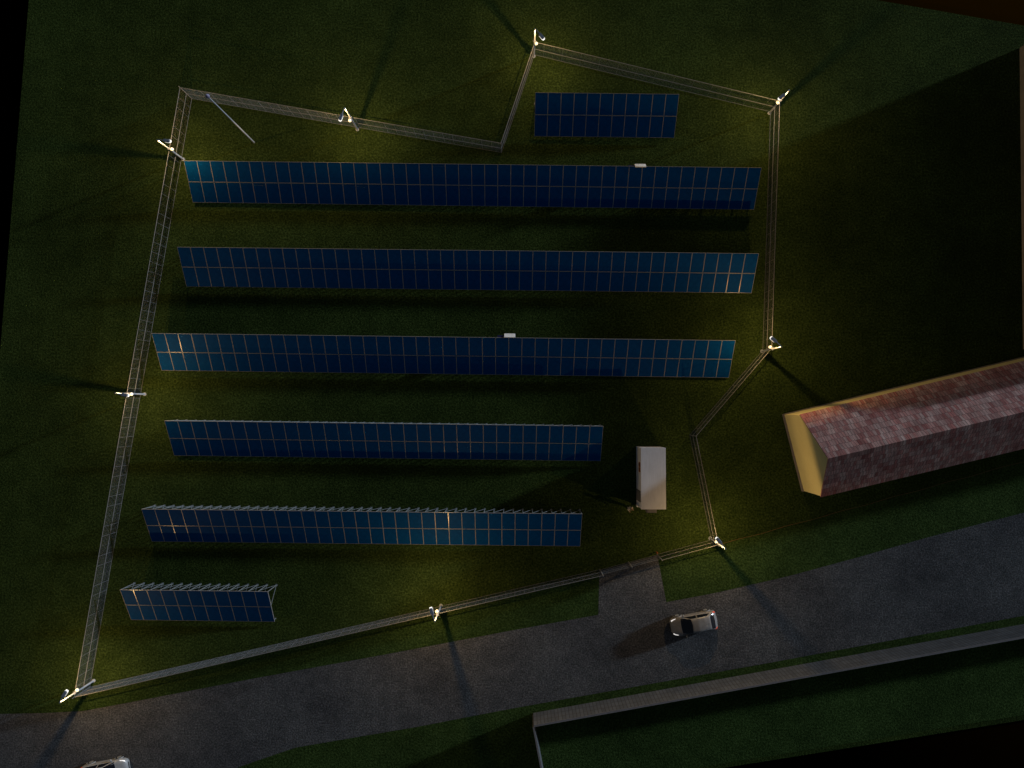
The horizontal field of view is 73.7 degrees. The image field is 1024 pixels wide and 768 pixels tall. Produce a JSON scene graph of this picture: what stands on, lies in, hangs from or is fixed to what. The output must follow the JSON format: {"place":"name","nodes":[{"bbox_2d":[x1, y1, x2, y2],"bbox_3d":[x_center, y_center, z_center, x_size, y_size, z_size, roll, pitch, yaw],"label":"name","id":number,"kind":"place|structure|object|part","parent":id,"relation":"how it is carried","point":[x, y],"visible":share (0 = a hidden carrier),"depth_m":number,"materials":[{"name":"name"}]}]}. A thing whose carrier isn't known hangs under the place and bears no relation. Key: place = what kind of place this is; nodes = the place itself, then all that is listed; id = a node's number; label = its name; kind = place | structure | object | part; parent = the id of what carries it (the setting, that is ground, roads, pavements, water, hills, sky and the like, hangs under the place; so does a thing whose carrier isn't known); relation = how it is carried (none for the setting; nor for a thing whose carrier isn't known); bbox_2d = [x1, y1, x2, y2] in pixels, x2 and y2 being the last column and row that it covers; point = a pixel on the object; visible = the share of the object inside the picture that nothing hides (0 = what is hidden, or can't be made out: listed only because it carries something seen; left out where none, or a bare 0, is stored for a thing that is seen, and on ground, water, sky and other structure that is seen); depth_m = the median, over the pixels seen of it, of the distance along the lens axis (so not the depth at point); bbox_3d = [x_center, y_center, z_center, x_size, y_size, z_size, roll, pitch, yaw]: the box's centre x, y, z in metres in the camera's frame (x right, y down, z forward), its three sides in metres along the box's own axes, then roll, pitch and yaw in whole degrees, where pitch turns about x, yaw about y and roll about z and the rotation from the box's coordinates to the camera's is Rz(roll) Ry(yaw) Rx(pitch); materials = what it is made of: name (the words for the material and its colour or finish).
{"place":"outdoors","nodes":[
{"label":"outdoors","id":0,"kind":"place"},
{"bbox_2d":[0,0,1023,767],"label":"lawn","id":1,"kind":"structure","parent":0,"point":[896,224],"depth_m":67.06,"materials":[{"name":"green plant"}]},
{"bbox_2d":[59,679,94,702],"bbox_3d":[-40.250,28.168,63.621,0.338,5.140,1.499,32,89,1],"label":"street lamp","id":2,"kind":"object","parent":1,"relation":"on","point":[65,692],"visible":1,"depth_m":63.06,"materials":[{"name":"grey metal"}]},
{"bbox_2d":[114,392,145,396],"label":"street lamp","id":3,"kind":"object","parent":1,"relation":"on","point":[127,394],"visible":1,"depth_m":64.16,"materials":[{"name":"grey metal"}]},
{"bbox_2d":[74,86,191,695],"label":"fence","id":4,"kind":"object","parent":1,"relation":"on","point":[131,410],"visible":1,"depth_m":65.71,"materials":[{"name":"metal"}]},
{"bbox_2d":[157,139,184,160],"bbox_3d":[-32.065,-22.314,65.200,1.499,5.140,0.338,7,88,1],"label":"street lamp","id":5,"kind":"object","parent":1,"relation":"on","point":[171,149],"visible":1,"depth_m":64.67,"materials":[{"name":"white metal"}]},
{"bbox_2d":[120,582,276,621],"bbox_3d":[-29.835,21.082,65.129,14.048,2.395,3.525,1,88,1],"label":"solar table","id":6,"kind":"object","parent":1,"relation":"on","point":[198,605],"visible":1,"depth_m":64.96,"materials":[{"name":"blue glass"}]},
{"bbox_2d":[205,94,254,142],"bbox_3d":[-25.643,-24.146,62.558,0.378,10.420,0.378,0,88,1],"label":"mast","id":7,"kind":"object","parent":1,"relation":"on","point":[207,95],"visible":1,"depth_m":61.62,"materials":[{"name":"metal"}]},
{"bbox_2d":[72,570,603,698],"bbox_3d":[-16.189,23.589,64.756,50.726,2.720,0.060,-13,88,0],"label":"fence","id":8,"kind":"object","parent":1,"relation":"on","point":[266,650],"visible":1,"depth_m":64.92,"materials":[{"name":"metal"}]},
{"bbox_2d":[180,87,501,152],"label":"fence","id":9,"kind":"object","parent":1,"relation":"on","point":[196,93],"visible":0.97,"depth_m":66.45,"materials":[{"name":"metal"}]},
{"bbox_2d":[338,107,358,130],"bbox_3d":[-15.544,-24.762,65.125,0.338,5.140,1.499,20,88,1],"label":"street lamp","id":10,"kind":"object","parent":1,"relation":"on","point":[341,118],"visible":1,"depth_m":64.31,"materials":[{"name":"grey metal"}]},
{"bbox_2d":[141,505,581,545],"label":"solar table","id":11,"kind":"object","parent":1,"relation":"on","point":[378,526],"visible":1,"depth_m":65.04,"materials":[{"name":"blue glass"}]},
{"bbox_2d":[164,419,602,460],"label":"solar table","id":12,"kind":"object","parent":1,"relation":"on","point":[326,439],"visible":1,"depth_m":65.29,"materials":[{"name":"blue glass"}]},
{"bbox_2d":[429,604,442,621],"bbox_3d":[-7.061,20.793,63.551,0.338,5.140,1.499,-16,88,0],"label":"street lamp","id":13,"kind":"object","parent":1,"relation":"on","point":[436,611],"visible":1,"depth_m":62.08,"materials":[{"name":"grey metal"}]},
{"bbox_2d":[151,333,735,377],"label":"solar table","id":14,"kind":"object","parent":1,"relation":"on","point":[341,354],"visible":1,"depth_m":65.49,"materials":[{"name":"blue glass"}]},
{"bbox_2d":[177,247,758,292],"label":"solar table","id":15,"kind":"object","parent":1,"relation":"on","point":[383,268],"visible":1,"depth_m":65.75,"materials":[{"name":"blue glass"}]},
{"bbox_2d":[184,161,760,209],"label":"solar table","id":16,"kind":"object","parent":1,"relation":"on","point":[370,184],"visible":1,"depth_m":66.01,"materials":[{"name":"blue glass"}]},
{"bbox_2d":[504,333,514,337],"bbox_3d":[-0.212,-4.577,65.608,1.040,2.565,0.430,1,88,1],"label":"inverter cabinet","id":17,"kind":"object","parent":1,"relation":"on","point":[510,335],"visible":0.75,"depth_m":64.50,"materials":[{"name":"white metal"}]},
{"bbox_2d":[501,45,533,150],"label":"fence","id":18,"kind":"object","parent":1,"relation":"on","point":[520,88],"visible":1,"depth_m":66.40,"materials":[{"name":"metal"}]},
{"bbox_2d":[533,28,544,57],"bbox_3d":[2.499,-32.158,65.199,0.338,5.140,1.499,-39,88,-1],"label":"street lamp","id":19,"kind":"object","parent":1,"relation":"on","point":[541,36],"visible":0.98,"depth_m":63.79,"materials":[{"name":"grey metal"}]},
{"bbox_2d":[534,92,678,137],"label":"solar table","id":20,"kind":"object","parent":1,"relation":"on","point":[567,122],"visible":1,"depth_m":66.11,"materials":[{"name":"blue glass"}]},
{"bbox_2d":[599,554,661,574],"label":"gate","id":21,"kind":"structure","parent":1,"relation":"on","point":[628,562],"depth_m":65.07,"materials":[{"name":"metal"}]},
{"bbox_2d":[635,164,645,167],"bbox_3d":[12.229,-20.787,66.023,1.040,2.565,0.430,1,88,1],"label":"inverter cabinet","id":22,"kind":"object","parent":1,"relation":"on","point":[640,165],"visible":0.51,"depth_m":64.88,"materials":[{"name":"white metal"}]},
{"bbox_2d":[636,446,665,512],"bbox_3d":[13.154,9.044,64.958,2.372,2.720,6.110,0,88,1],"label":"container","id":23,"kind":"object","parent":1,"relation":"on","point":[650,479],"visible":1,"depth_m":63.63,"materials":[{"name":"metal"}]},
{"bbox_2d":[636,488,640,501],"bbox_3d":[12.022,10.593,65.028,0.054,2.220,1.020,0,88,1],"label":"door","id":24,"kind":"structure","parent":23,"relation":"in","point":[638,493],"depth_m":64.82,"materials":[{"name":"black"}]},
{"bbox_2d":[535,42,778,111],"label":"fence","id":25,"kind":"object","parent":1,"relation":"on","point":[655,76],"visible":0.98,"depth_m":66.33,"materials":[{"name":"metal"}]},
{"bbox_2d":[660,540,716,560],"bbox_3d":[16.621,15.738,64.706,5.494,2.720,0.060,-15,88,0],"label":"fence","id":26,"kind":"object","parent":1,"relation":"on","point":[689,550],"visible":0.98,"depth_m":64.89,"materials":[{"name":"metal"}]},
{"bbox_2d":[690,435,716,538],"bbox_3d":[18.255,9.968,64.880,0.060,2.720,10.373,-11,88,0],"label":"fence","id":27,"kind":"object","parent":1,"relation":"on","point":[703,488],"visible":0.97,"depth_m":64.99,"materials":[{"name":"metal"}]},
{"bbox_2d":[708,537,725,549],"bbox_3d":[18.765,14.396,63.519,0.338,5.140,1.499,-40,88,-1],"label":"street lamp","id":28,"kind":"object","parent":1,"relation":"on","point":[717,541],"visible":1,"depth_m":61.43,"materials":[{"name":"grey metal"}]},
{"bbox_2d":[691,349,768,435],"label":"fence","id":29,"kind":"object","parent":1,"relation":"on","point":[728,392],"visible":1,"depth_m":65.32,"materials":[{"name":"metal"}]},
{"bbox_2d":[760,336,781,352],"bbox_3d":[23.922,-3.655,64.063,1.499,5.140,0.338,42,89,2],"label":"street lamp","id":30,"kind":"object","parent":1,"relation":"on","point":[774,340],"visible":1,"depth_m":62.60,"materials":[{"name":"grey metal"}]},
{"bbox_2d":[763,104,779,348],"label":"fence","id":31,"kind":"object","parent":1,"relation":"on","point":[774,115],"visible":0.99,"depth_m":65.71,"materials":[{"name":"metal"}]},
{"bbox_2d":[768,90,789,114],"bbox_3d":[24.927,-26.409,64.800,1.499,5.140,0.338,-42,88,-1],"label":"street lamp","id":32,"kind":"object","parent":1,"relation":"on","point":[781,97],"visible":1,"depth_m":64.31,"materials":[{"name":"grey metal"}]},
{"bbox_2d":[723,462,1021,543],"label":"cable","id":33,"kind":"object","parent":1,"relation":"on","point":[871,503],"visible":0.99,"depth_m":65.99,"materials":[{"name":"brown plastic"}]},
{"bbox_2d":[0,513,1023,767],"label":"road","id":34,"kind":"structure","parent":0,"point":[624,637],"depth_m":65.83,"materials":[{"name":"grey asphalt"}]},
{"bbox_2d":[81,755,130,767],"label":"car","id":35,"kind":"object","parent":34,"relation":"on","point":[121,761],"visible":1,"depth_m":65.07,"materials":[{"name":"silver paint"}]},
{"bbox_2d":[669,609,717,637],"bbox_3d":[17.359,22.825,65.015,4.460,1.623,2.210,-11,88,0],"label":"car","id":36,"kind":"object","parent":34,"relation":"on","point":[703,620],"visible":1,"depth_m":64.69,"materials":[{"name":"paint"}]},
{"bbox_3d":[19.019,22.486,64.604,0.460,0.353,1.351,-11,88,0],"label":"rear window","id":37,"kind":"part","parent":36,"relation":"part of","materials":[{"name":"black glass"}]},
{"bbox_2d":[0,0,1023,767],"bbox_3d":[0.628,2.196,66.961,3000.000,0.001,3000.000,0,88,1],"label":"ground","id":38,"kind":"structure","parent":0,"point":[994,746],"depth_m":65.61,"materials":[{"name":"green plant"}]},
{"bbox_2d":[0,462,1023,767],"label":"road verge","id":39,"kind":"structure","parent":38,"relation":"on","point":[924,694],"depth_m":65.63,"materials":[{"name":"green plant"}]},
{"bbox_2d":[532,715,542,767],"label":"garden wall","id":40,"kind":"structure","parent":39,"relation":"on","point":[538,747],"depth_m":63.34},
{"bbox_2d":[533,624,1023,726],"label":"garden wall","id":41,"kind":"structure","parent":39,"relation":"on","point":[784,674],"depth_m":64.11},
{"bbox_2d":[782,357,1023,496],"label":"house","id":42,"kind":"structure","parent":0,"point":[911,429],"depth_m":60.50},
{"bbox_2d":[1020,45,1023,348],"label":"building","id":43,"kind":"structure","parent":0,"point":[1022,120],"depth_m":66.76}
]}

